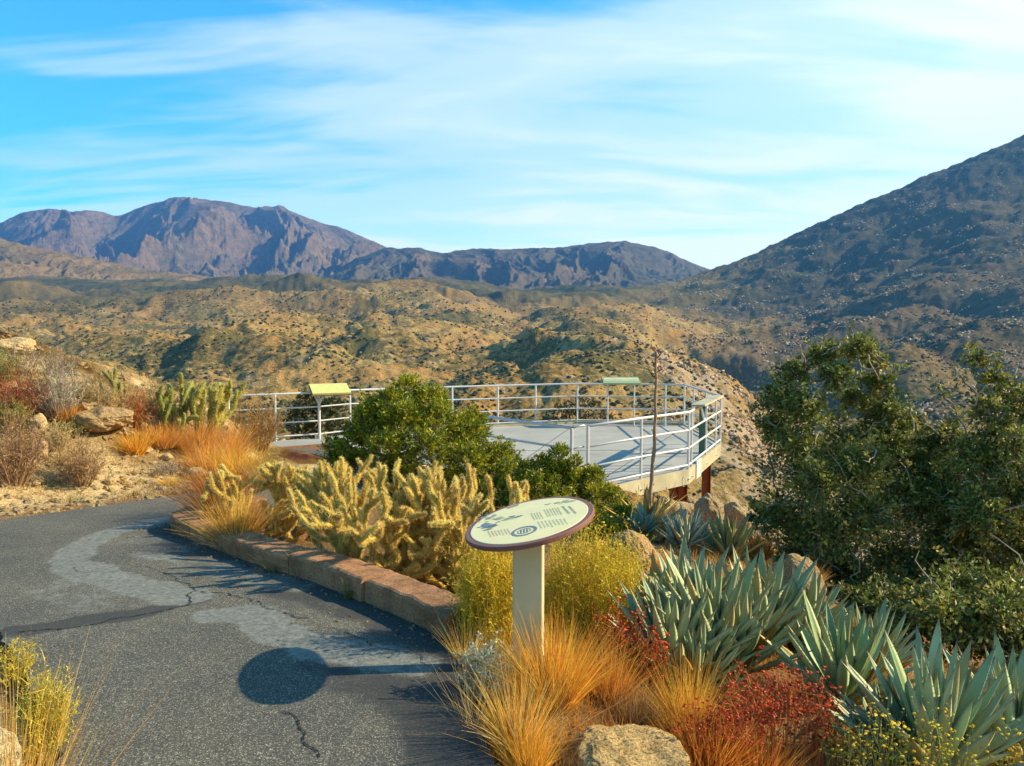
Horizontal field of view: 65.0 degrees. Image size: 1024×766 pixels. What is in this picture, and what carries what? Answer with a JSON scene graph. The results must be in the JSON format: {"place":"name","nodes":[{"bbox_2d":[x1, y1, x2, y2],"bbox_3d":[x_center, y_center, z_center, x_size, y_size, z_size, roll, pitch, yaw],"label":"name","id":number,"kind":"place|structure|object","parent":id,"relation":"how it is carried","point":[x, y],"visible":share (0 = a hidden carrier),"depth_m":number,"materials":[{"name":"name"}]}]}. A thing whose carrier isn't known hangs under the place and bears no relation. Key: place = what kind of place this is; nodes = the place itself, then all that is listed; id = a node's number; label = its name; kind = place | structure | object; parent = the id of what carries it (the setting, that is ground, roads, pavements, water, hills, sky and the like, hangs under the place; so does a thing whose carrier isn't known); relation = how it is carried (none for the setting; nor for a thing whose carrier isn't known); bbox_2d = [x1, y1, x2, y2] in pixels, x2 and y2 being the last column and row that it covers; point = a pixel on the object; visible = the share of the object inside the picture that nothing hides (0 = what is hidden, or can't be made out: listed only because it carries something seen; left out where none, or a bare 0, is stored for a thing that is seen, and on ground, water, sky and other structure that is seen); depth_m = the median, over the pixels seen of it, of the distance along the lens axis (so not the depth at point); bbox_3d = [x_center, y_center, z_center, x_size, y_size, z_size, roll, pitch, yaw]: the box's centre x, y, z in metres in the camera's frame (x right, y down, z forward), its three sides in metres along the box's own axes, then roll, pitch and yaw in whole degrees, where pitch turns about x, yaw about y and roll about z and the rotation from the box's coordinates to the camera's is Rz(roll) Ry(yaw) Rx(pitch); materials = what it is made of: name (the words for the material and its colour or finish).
{"place":"outdoors","nodes":[
{"label":"outdoors","id":0,"kind":"place"},
{"bbox_2d":[0,238,212,280],"bbox_3d":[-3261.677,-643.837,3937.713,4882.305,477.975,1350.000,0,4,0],"label":"mountain","id":1,"kind":"structure","parent":0,"point":[18,259],"depth_m":4026.86,"materials":[{"name":"stone"}]},
{"bbox_2d":[0,326,279,501],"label":"ground","id":2,"kind":"structure","parent":0,"point":[123,454],"depth_m":10.36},
{"bbox_2d":[0,197,386,277],"bbox_3d":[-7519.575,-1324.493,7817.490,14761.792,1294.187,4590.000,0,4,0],"label":"mountain","id":3,"kind":"structure","parent":0,"point":[196,236],"depth_m":7503.45,"materials":[{"name":"stone"}]},
{"bbox_2d":[0,448,497,765],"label":"path","id":4,"kind":"structure","parent":0,"point":[250,678],"depth_m":3.94,"materials":[{"name":"asphalt"}]},
{"bbox_2d":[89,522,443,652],"bbox_3d":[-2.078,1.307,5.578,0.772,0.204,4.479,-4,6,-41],"label":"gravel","id":5,"kind":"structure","parent":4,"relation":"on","point":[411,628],"depth_m":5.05,"materials":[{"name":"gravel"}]},
{"bbox_2d":[0,331,991,765],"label":"ground","id":6,"kind":"structure","parent":0,"point":[304,459],"depth_m":8.90,"materials":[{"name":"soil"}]},
{"bbox_2d":[0,727,22,765],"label":"boulder","id":7,"kind":"object","parent":6,"relation":"on","point":[5,735],"visible":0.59,"depth_m":2.79,"materials":[{"name":"stone"}]},
{"bbox_2d":[0,343,24,385],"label":"shrub","id":8,"kind":"object","parent":6,"relation":"on","point":[4,371],"visible":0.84,"depth_m":10.84,"materials":[{"name":"green plant"}]},
{"bbox_2d":[0,337,35,354],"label":"boulder","id":9,"kind":"object","parent":6,"relation":"on","point":[14,341],"visible":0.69,"depth_m":12.20,"materials":[{"name":"stone"}]},
{"bbox_2d":[0,394,36,435],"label":"shrub","id":10,"kind":"object","parent":6,"relation":"on","point":[13,410],"visible":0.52,"depth_m":9.86,"materials":[{"name":"green plant"}]},
{"bbox_2d":[0,633,42,687],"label":"broom","id":11,"kind":"object","parent":6,"relation":"on","point":[14,664],"visible":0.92,"depth_m":3.74,"materials":[{"name":"yellow plant"}]},
{"bbox_2d":[0,349,51,418],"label":"shrub","id":12,"kind":"object","parent":6,"relation":"on","point":[8,391],"visible":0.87,"depth_m":10.10,"materials":[{"name":"red plant"}]},
{"bbox_2d":[0,334,58,379],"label":"shrub","id":13,"kind":"object","parent":6,"relation":"on","point":[25,362],"visible":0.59,"depth_m":11.44,"materials":[{"name":"brown plant"}]},
{"bbox_2d":[0,394,61,486],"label":"shrub","id":14,"kind":"object","parent":6,"relation":"on","point":[21,462],"visible":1,"depth_m":8.85,"materials":[{"name":"brown plant"}]},
{"bbox_2d":[0,646,84,763],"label":"broom","id":15,"kind":"object","parent":6,"relation":"on","point":[51,710],"visible":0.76,"depth_m":3.09,"materials":[{"name":"yellow plant"}]},
{"bbox_2d":[31,413,75,451],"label":"shrub","id":16,"kind":"object","parent":6,"relation":"on","point":[56,438],"visible":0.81,"depth_m":9.75,"materials":[{"name":"brown plant"}]},
{"bbox_2d":[14,358,93,420],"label":"shrub","id":17,"kind":"object","parent":6,"relation":"on","point":[55,399],"visible":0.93,"depth_m":10.38,"materials":[{"name":"grey plant"}]},
{"bbox_2d":[36,343,84,378],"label":"shrub","id":18,"kind":"object","parent":6,"relation":"on","point":[73,365],"visible":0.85,"depth_m":11.83,"materials":[{"name":"brown plant"}]},
{"bbox_2d":[47,426,112,486],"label":"shrub","id":19,"kind":"object","parent":6,"relation":"on","point":[80,470],"visible":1,"depth_m":9.20,"materials":[{"name":"brown plant"}]},
{"bbox_2d":[0,628,172,765],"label":"grass clump","id":20,"kind":"object","parent":6,"relation":"on","point":[10,759],"visible":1,"depth_m":2.46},
{"bbox_2d":[77,375,115,405],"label":"shrub","id":21,"kind":"object","parent":6,"relation":"on","point":[96,393],"visible":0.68,"depth_m":10.80,"materials":[{"name":"brown plant"}]},
{"bbox_2d":[70,406,133,432],"bbox_3d":[-5.408,0.475,10.629,0.789,0.348,0.666,-1,4,-11],"label":"boulder","id":22,"kind":"object","parent":6,"relation":"on","point":[99,419],"visible":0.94,"depth_m":10.43,"materials":[{"name":"stone"}]},
{"bbox_2d":[99,367,127,400],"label":"cholla cactus","id":23,"kind":"object","parent":6,"relation":"on","point":[114,381],"visible":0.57,"depth_m":11.23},
{"bbox_2d":[87,385,142,410],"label":"shrub","id":24,"kind":"object","parent":6,"relation":"on","point":[123,403],"visible":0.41,"depth_m":10.85,"materials":[{"name":"brown plant"}]},
{"bbox_2d":[104,423,164,458],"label":"grass clump","id":25,"kind":"object","parent":6,"relation":"on","point":[135,448],"visible":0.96,"depth_m":10.55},
{"bbox_2d":[113,384,157,429],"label":"shrub","id":26,"kind":"object","parent":6,"relation":"on","point":[136,417],"visible":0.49,"depth_m":11.10,"materials":[{"name":"brown plant"}]},
{"bbox_2d":[127,381,178,415],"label":"shrub","id":27,"kind":"object","parent":6,"relation":"on","point":[152,398],"visible":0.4,"depth_m":11.79,"materials":[{"name":"brown plant"}]},
{"bbox_2d":[130,415,195,448],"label":"grass clump","id":28,"kind":"object","parent":6,"relation":"on","point":[163,443],"visible":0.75,"depth_m":11.04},
{"bbox_2d":[155,380,198,433],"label":"cholla cactus","id":29,"kind":"object","parent":6,"relation":"on","point":[164,414],"visible":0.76,"depth_m":11.31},
{"bbox_2d":[151,412,247,455],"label":"grass clump","id":30,"kind":"object","parent":6,"relation":"on","point":[200,434],"visible":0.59,"depth_m":11.31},
{"bbox_2d":[162,372,246,433],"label":"cholla cactus","id":31,"kind":"object","parent":6,"relation":"on","point":[219,394],"visible":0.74,"depth_m":11.82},
{"bbox_2d":[165,430,250,472],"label":"grass clump","id":32,"kind":"object","parent":6,"relation":"on","point":[194,456],"visible":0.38,"depth_m":10.72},
{"bbox_2d":[134,446,293,522],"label":"grass clump","id":33,"kind":"object","parent":6,"relation":"on","point":[209,497],"visible":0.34,"depth_m":7.49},
{"bbox_2d":[154,479,294,546],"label":"grass clump","id":34,"kind":"object","parent":6,"relation":"on","point":[243,524],"visible":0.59,"depth_m":6.36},
{"bbox_2d":[180,412,279,459],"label":"grass clump","id":35,"kind":"object","parent":6,"relation":"on","point":[234,439],"visible":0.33,"depth_m":11.74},
{"bbox_2d":[197,434,293,482],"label":"grass clump","id":36,"kind":"object","parent":6,"relation":"on","point":[244,461],"visible":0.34,"depth_m":10.15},
{"bbox_2d":[226,373,291,453],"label":"shrub","id":37,"kind":"object","parent":6,"relation":"on","point":[267,424],"visible":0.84,"depth_m":12.86,"materials":[{"name":"brown plant"}]},
{"bbox_2d":[200,459,326,543],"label":"cholla cactus","id":38,"kind":"object","parent":6,"relation":"on","point":[269,473],"visible":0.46,"depth_m":7.12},
{"bbox_2d":[282,386,360,439],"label":"juniper bush","id":39,"kind":"object","parent":6,"relation":"on","point":[329,412],"visible":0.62,"depth_m":20.35,"materials":[{"name":"green plant"}]},
{"bbox_2d":[170,496,478,648],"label":"planter kerb","id":40,"kind":"structure","parent":6,"relation":"on","point":[412,600],"depth_m":5.07,"materials":[{"name":"stone"}]},
{"bbox_2d":[286,453,464,579],"bbox_3d":[-1.100,1.029,5.876,1.158,0.899,1.606,-4,6,-43],"label":"cholla cactus","id":41,"kind":"object","parent":6,"relation":"on","point":[338,519],"visible":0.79,"depth_m":5.69,"materials":[{"name":"plant"}]},
{"bbox_2d":[316,371,529,497],"bbox_3d":[-1.039,0.782,10.352,2.566,1.882,2.066,-3,5,-35],"label":"juniper bush","id":42,"kind":"object","parent":6,"relation":"on","point":[457,442],"visible":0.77,"depth_m":10.08,"materials":[{"name":"green plant"}]},
{"bbox_2d":[382,465,522,593],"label":"cholla cactus","id":43,"kind":"object","parent":6,"relation":"on","point":[420,553],"visible":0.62,"depth_m":5.67,"materials":[{"name":"plant"}]},
{"bbox_2d":[429,607,495,665],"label":"grass clump","id":44,"kind":"object","parent":6,"relation":"on","point":[459,646],"visible":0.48,"depth_m":3.97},
{"bbox_2d":[206,383,721,501],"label":"viewing deck","id":45,"kind":"structure","parent":6,"relation":"on","point":[620,451],"depth_m":17.21,"materials":[{"name":"concrete"}]},
{"bbox_2d":[308,383,351,438],"bbox_3d":[-4.135,0.652,18.301,0.880,1.245,0.632,-2,5,-22],"label":"railing sign","id":46,"kind":"object","parent":45,"relation":"attached to","point":[332,389],"visible":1,"depth_m":18.25,"materials":[{"name":"metal"}]},
{"bbox_2d":[602,377,640,424],"bbox_3d":[2.781,0.482,20.544,0.945,1.247,0.541,0,4,0],"label":"railing sign","id":47,"kind":"object","parent":45,"relation":"attached to","point":[634,381],"visible":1,"depth_m":20.52,"materials":[{"name":"green"}]},
{"bbox_2d":[691,395,723,453],"bbox_3d":[3.786,0.888,15.839,0.402,1.144,2.100,2,5,24],"label":"railing sign","id":48,"kind":"object","parent":45,"relation":"attached to","point":[704,403],"visible":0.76,"depth_m":16.23,"materials":[{"name":"metal"}]},
{"bbox_2d":[414,655,524,730],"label":"grass clump","id":49,"kind":"object","parent":6,"relation":"on","point":[471,704],"visible":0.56,"depth_m":3.33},
{"bbox_2d":[438,528,512,653],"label":"rabbitbrush","id":50,"kind":"object","parent":6,"relation":"on","point":[497,598],"visible":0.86,"depth_m":4.09,"materials":[{"name":"yellow plant"}]},
{"bbox_2d":[452,629,514,710],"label":"brittlebush","id":51,"kind":"object","parent":6,"relation":"on","point":[484,656],"visible":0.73,"depth_m":3.54,"materials":[{"name":"grey plant"}]},
{"bbox_2d":[445,463,529,543],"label":"cholla cactus","id":52,"kind":"object","parent":6,"relation":"on","point":[468,487],"visible":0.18,"depth_m":7.24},
{"bbox_2d":[479,698,575,765],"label":"grass clump","id":53,"kind":"object","parent":6,"relation":"on","point":[521,757],"visible":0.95,"depth_m":2.98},
{"bbox_2d":[465,496,594,671],"bbox_3d":[0.083,1.044,3.810,0.608,0.944,0.618,0,4,0],"label":"information sign","id":54,"kind":"object","parent":6,"relation":"on","point":[525,532],"visible":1,"depth_m":3.77,"materials":[{"name":"metal"}]},
{"bbox_2d":[440,636,625,758],"bbox_3d":[0.028,1.232,3.089,0.755,0.475,0.743,1,5,17],"label":"grass clump","id":55,"kind":"object","parent":6,"relation":"on","point":[509,713],"visible":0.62,"depth_m":3.11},
{"bbox_2d":[479,441,636,541],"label":"juniper bush","id":56,"kind":"object","parent":6,"relation":"on","point":[547,481],"visible":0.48,"depth_m":8.92,"materials":[{"name":"green plant"}]},
{"bbox_2d":[463,589,663,716],"bbox_3d":[0.221,1.152,3.478,0.854,0.544,0.885,0,4,0],"label":"grass clump","id":57,"kind":"object","parent":6,"relation":"on","point":[555,658],"visible":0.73,"depth_m":3.42,"materials":[{"name":"plant"}]},
{"bbox_2d":[541,392,616,421],"bbox_3d":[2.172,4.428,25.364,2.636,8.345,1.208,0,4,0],"label":"juniper bush","id":58,"kind":"object","parent":6,"relation":"on","point":[569,413],"visible":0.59,"depth_m":25.11,"materials":[{"name":"green plant"}]},
{"bbox_2d":[544,492,661,652],"bbox_3d":[0.447,1.090,4.651,0.792,0.956,0.776,2,5,27],"label":"rabbitbrush","id":59,"kind":"object","parent":6,"relation":"on","point":[590,594],"visible":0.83,"depth_m":4.51,"materials":[{"name":"yellow plant"}]},
{"bbox_2d":[209,481,1005,765],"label":"dry grass","id":60,"kind":"structure","parent":6,"relation":"on","point":[772,657],"depth_m":3.81,"materials":[{"name":"plant"}]},
{"bbox_2d":[549,623,673,708],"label":"grass clump","id":61,"kind":"object","parent":6,"relation":"on","point":[615,675],"visible":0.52,"depth_m":3.63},
{"bbox_2d":[581,590,658,681],"bbox_3d":[0.541,1.284,3.968,0.342,0.518,0.311,-4,6,-44],"label":"buckwheat","id":62,"kind":"object","parent":6,"relation":"on","point":[624,629],"visible":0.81,"depth_m":3.96,"materials":[{"name":"red plant"}]},
{"bbox_2d":[561,724,690,765],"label":"boulder","id":63,"kind":"object","parent":6,"relation":"on","point":[625,745],"visible":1,"depth_m":3.03,"materials":[{"name":"stone"}]},
{"bbox_2d":[606,529,657,576],"bbox_3d":[0.952,1.386,6.423,0.425,0.425,0.396,1,4,8],"label":"boulder","id":64,"kind":"object","parent":6,"relation":"on","point":[647,549],"visible":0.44,"depth_m":6.30,"materials":[{"name":"stone"}]},
{"bbox_2d":[593,669,675,726],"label":"grass clump","id":65,"kind":"object","parent":6,"relation":"on","point":[645,705],"visible":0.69,"depth_m":3.54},
{"bbox_2d":[612,549,666,619],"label":"agave","id":66,"kind":"object","parent":6,"relation":"on","point":[653,566],"visible":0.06,"depth_m":4.78,"materials":[{"name":"green plant"}]},
{"bbox_2d":[621,501,660,535],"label":"agave","id":67,"kind":"object","parent":6,"relation":"on","point":[642,520],"visible":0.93,"depth_m":8.03,"materials":[{"name":"green plant"}]},
{"bbox_2d":[598,344,703,534],"bbox_3d":[1.407,0.757,8.530,1.239,2.351,1.158,3,5,33],"label":"dead agave","id":68,"kind":"object","parent":6,"relation":"on","point":[648,503],"visible":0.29,"depth_m":8.45,"materials":[{"name":"plant"}]},
{"bbox_2d":[629,621,687,701],"bbox_3d":[0.670,1.337,3.805,0.202,0.439,0.260,-3,5,-31],"label":"buckwheat","id":69,"kind":"object","parent":6,"relation":"on","point":[657,647],"visible":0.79,"depth_m":3.79,"materials":[{"name":"red plant"}]},
{"bbox_2d":[606,573,759,677],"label":"agave","id":70,"kind":"object","parent":6,"relation":"on","point":[674,629],"visible":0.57,"depth_m":4.02,"materials":[{"name":"green plant"}]},
{"bbox_2d":[654,503,719,549],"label":"agave","id":71,"kind":"object","parent":6,"relation":"on","point":[679,526],"visible":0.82,"depth_m":7.60,"materials":[{"name":"green plant"}]},
{"bbox_2d":[612,532,763,601],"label":"agave","id":72,"kind":"object","parent":6,"relation":"on","point":[680,564],"visible":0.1,"depth_m":4.81,"materials":[{"name":"green plant"}]},
{"bbox_2d":[627,612,754,691],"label":"agave","id":73,"kind":"object","parent":6,"relation":"on","point":[695,643],"visible":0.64,"depth_m":3.90,"materials":[{"name":"green plant"}]},
{"bbox_2d":[623,636,766,742],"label":"grass clump","id":74,"kind":"object","parent":6,"relation":"on","point":[680,703],"visible":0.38,"depth_m":3.49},
{"bbox_2d":[665,699,752,765],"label":"buckwheat","id":75,"kind":"object","parent":6,"relation":"on","point":[704,728],"visible":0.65,"depth_m":3.14,"materials":[{"name":"red plant"}]},
{"bbox_2d":[694,493,723,525],"bbox_3d":[2.741,1.812,11.181,0.433,0.566,0.365,-1,4,-8],"label":"boulder","id":76,"kind":"object","parent":6,"relation":"on","point":[708,503],"visible":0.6,"depth_m":11.07,"materials":[{"name":"stone"}]},
{"bbox_2d":[642,681,784,765],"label":"grass clump","id":77,"kind":"object","parent":6,"relation":"on","point":[698,754],"visible":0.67,"depth_m":3.12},
{"bbox_2d":[623,546,805,672],"bbox_3d":[1.097,1.190,4.324,0.922,0.647,0.878,3,5,31],"label":"agave","id":78,"kind":"object","parent":6,"relation":"on","point":[734,587],"visible":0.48,"depth_m":4.19,"materials":[{"name":"green plant"}]},
{"bbox_2d":[696,505,768,559],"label":"agave","id":79,"kind":"object","parent":6,"relation":"on","point":[723,537],"visible":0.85,"depth_m":7.41,"materials":[{"name":"green plant"}]},
{"bbox_2d":[724,502,750,528],"bbox_3d":[3.763,2.296,13.545,0.538,0.624,0.426,3,5,36],"label":"boulder","id":80,"kind":"object","parent":6,"relation":"on","point":[734,509],"visible":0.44,"depth_m":13.37,"materials":[{"name":"stone"}]},
{"bbox_2d":[695,661,784,765],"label":"buckwheat","id":81,"kind":"object","parent":6,"relation":"on","point":[738,718],"visible":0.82,"depth_m":3.21,"materials":[{"name":"red plant"}]},
{"bbox_2d":[699,583,812,675],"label":"agave","id":82,"kind":"object","parent":6,"relation":"on","point":[744,616],"visible":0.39,"depth_m":4.12,"materials":[{"name":"green plant"}]},
{"bbox_2d":[717,660,796,709],"bbox_3d":[1.137,1.449,3.849,0.447,0.243,0.404,-4,6,-41],"label":"buckwheat","id":83,"kind":"object","parent":6,"relation":"on","point":[744,692],"visible":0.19,"depth_m":3.84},
{"bbox_2d":[701,712,821,765],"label":"grass clump","id":84,"kind":"object","parent":6,"relation":"on","point":[775,761],"visible":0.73,"depth_m":3.13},
{"bbox_2d":[744,523,793,560],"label":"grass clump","id":85,"kind":"object","parent":6,"relation":"on","point":[766,550],"visible":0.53,"depth_m":7.85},
{"bbox_2d":[719,542,840,652],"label":"agave","id":86,"kind":"object","parent":6,"relation":"on","point":[777,574],"visible":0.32,"depth_m":4.51,"materials":[{"name":"green plant"}]},
{"bbox_2d":[724,645,856,765],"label":"buckwheat","id":87,"kind":"object","parent":6,"relation":"on","point":[812,709],"visible":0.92,"depth_m":3.31,"materials":[{"name":"red plant"}]},
{"bbox_2d":[766,553,826,601],"bbox_3d":[2.234,1.598,6.331,0.472,0.504,0.457,-1,4,-11],"label":"boulder","id":88,"kind":"object","parent":6,"relation":"on","point":[790,560],"visible":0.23,"depth_m":6.27,"materials":[{"name":"stone"}]},
{"bbox_2d":[761,564,876,651],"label":"agave","id":89,"kind":"object","parent":6,"relation":"on","point":[813,593],"visible":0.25,"depth_m":4.62,"materials":[{"name":"green plant"}]},
{"bbox_2d":[801,707,869,765],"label":"buckwheat","id":90,"kind":"object","parent":6,"relation":"on","point":[827,748],"visible":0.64,"depth_m":3.25,"materials":[{"name":"red plant"}]},
{"bbox_2d":[760,588,915,706],"bbox_3d":[1.596,1.306,3.903,0.767,0.551,0.686,0,4,0],"label":"agave","id":91,"kind":"object","parent":6,"relation":"on","point":[830,647],"visible":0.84,"depth_m":3.89,"materials":[{"name":"green plant"}]},
{"bbox_2d":[817,720,878,765],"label":"yellow wildflower","id":92,"kind":"object","parent":6,"relation":"on","point":[834,750],"visible":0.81,"depth_m":3.16,"materials":[{"name":"green plant"}]},
{"bbox_2d":[742,319,982,642],"bbox_3d":[3.576,0.928,8.227,3.174,3.170,2.383,-4,6,-44],"label":"scrub oak","id":93,"kind":"object","parent":6,"relation":"on","point":[885,457],"visible":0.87,"depth_m":8.05,"materials":[{"name":"green plant"}]},
{"bbox_2d":[813,676,916,761],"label":"agave","id":94,"kind":"object","parent":6,"relation":"on","point":[887,703],"visible":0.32,"depth_m":3.39,"materials":[{"name":"green plant"}]},
{"bbox_2d":[820,594,925,677],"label":"agave","id":95,"kind":"object","parent":6,"relation":"on","point":[896,635],"visible":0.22,"depth_m":4.53,"materials":[{"name":"green plant"}]},
{"bbox_2d":[819,697,926,765],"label":"yellow wildflower","id":96,"kind":"object","parent":6,"relation":"on","point":[884,745],"visible":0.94,"depth_m":3.02,"materials":[{"name":"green plant"}]},
{"bbox_2d":[819,617,1023,765],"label":"agave","id":97,"kind":"object","parent":6,"relation":"on","point":[968,705],"visible":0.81,"depth_m":3.23,"materials":[{"name":"green plant"}]},
{"bbox_2d":[882,695,1007,765],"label":"yellow wildflower","id":98,"kind":"object","parent":6,"relation":"on","point":[941,749],"visible":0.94,"depth_m":2.95,"materials":[{"name":"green plant"}]},
{"bbox_2d":[869,341,1023,668],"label":"scrub oak","id":99,"kind":"object","parent":6,"relation":"on","point":[978,599],"visible":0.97,"depth_m":7.40,"materials":[{"name":"green plant"}]},
{"bbox_2d":[942,630,1023,765],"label":"agave","id":100,"kind":"object","parent":6,"relation":"on","point":[1012,678],"visible":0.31,"depth_m":3.62,"materials":[{"name":"green plant"}]},
{"bbox_2d":[975,718,1023,765],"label":"yellow wildflower","id":101,"kind":"object","parent":6,"relation":"on","point":[1011,749],"visible":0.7,"depth_m":3.15,"materials":[{"name":"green plant"}]},
{"bbox_2d":[0,135,1023,583],"bbox_3d":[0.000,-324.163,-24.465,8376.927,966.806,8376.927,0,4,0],"label":"hills","id":102,"kind":"structure","parent":0,"point":[974,185],"depth_m":1693.99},
{"bbox_2d":[0,248,1023,583],"bbox_3d":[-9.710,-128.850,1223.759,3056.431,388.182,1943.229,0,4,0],"label":"scrub","id":103,"kind":"object","parent":102,"relation":"on","point":[456,392],"visible":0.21,"depth_m":911.28,"materials":[{"name":"plant"}]},
{"bbox_2d":[650,146,1023,556],"bbox_3d":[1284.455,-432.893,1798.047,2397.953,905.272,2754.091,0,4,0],"label":"boulders","id":104,"kind":"object","parent":102,"relation":"on","point":[738,419],"visible":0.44,"depth_m":1236.07,"materials":[{"name":"stone"}]},
{"bbox_2d":[0,0,1023,268],"label":"sky","id":105,"kind":"structure","parent":0,"point":[710,134],"materials":[{"name":"blue"}]},
{"bbox_2d":[323,240,710,288],"bbox_3d":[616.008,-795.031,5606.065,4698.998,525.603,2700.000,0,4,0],"label":"mountain","id":106,"kind":"structure","parent":0,"point":[624,263],"depth_m":5561.01,"materials":[{"name":"stone"}]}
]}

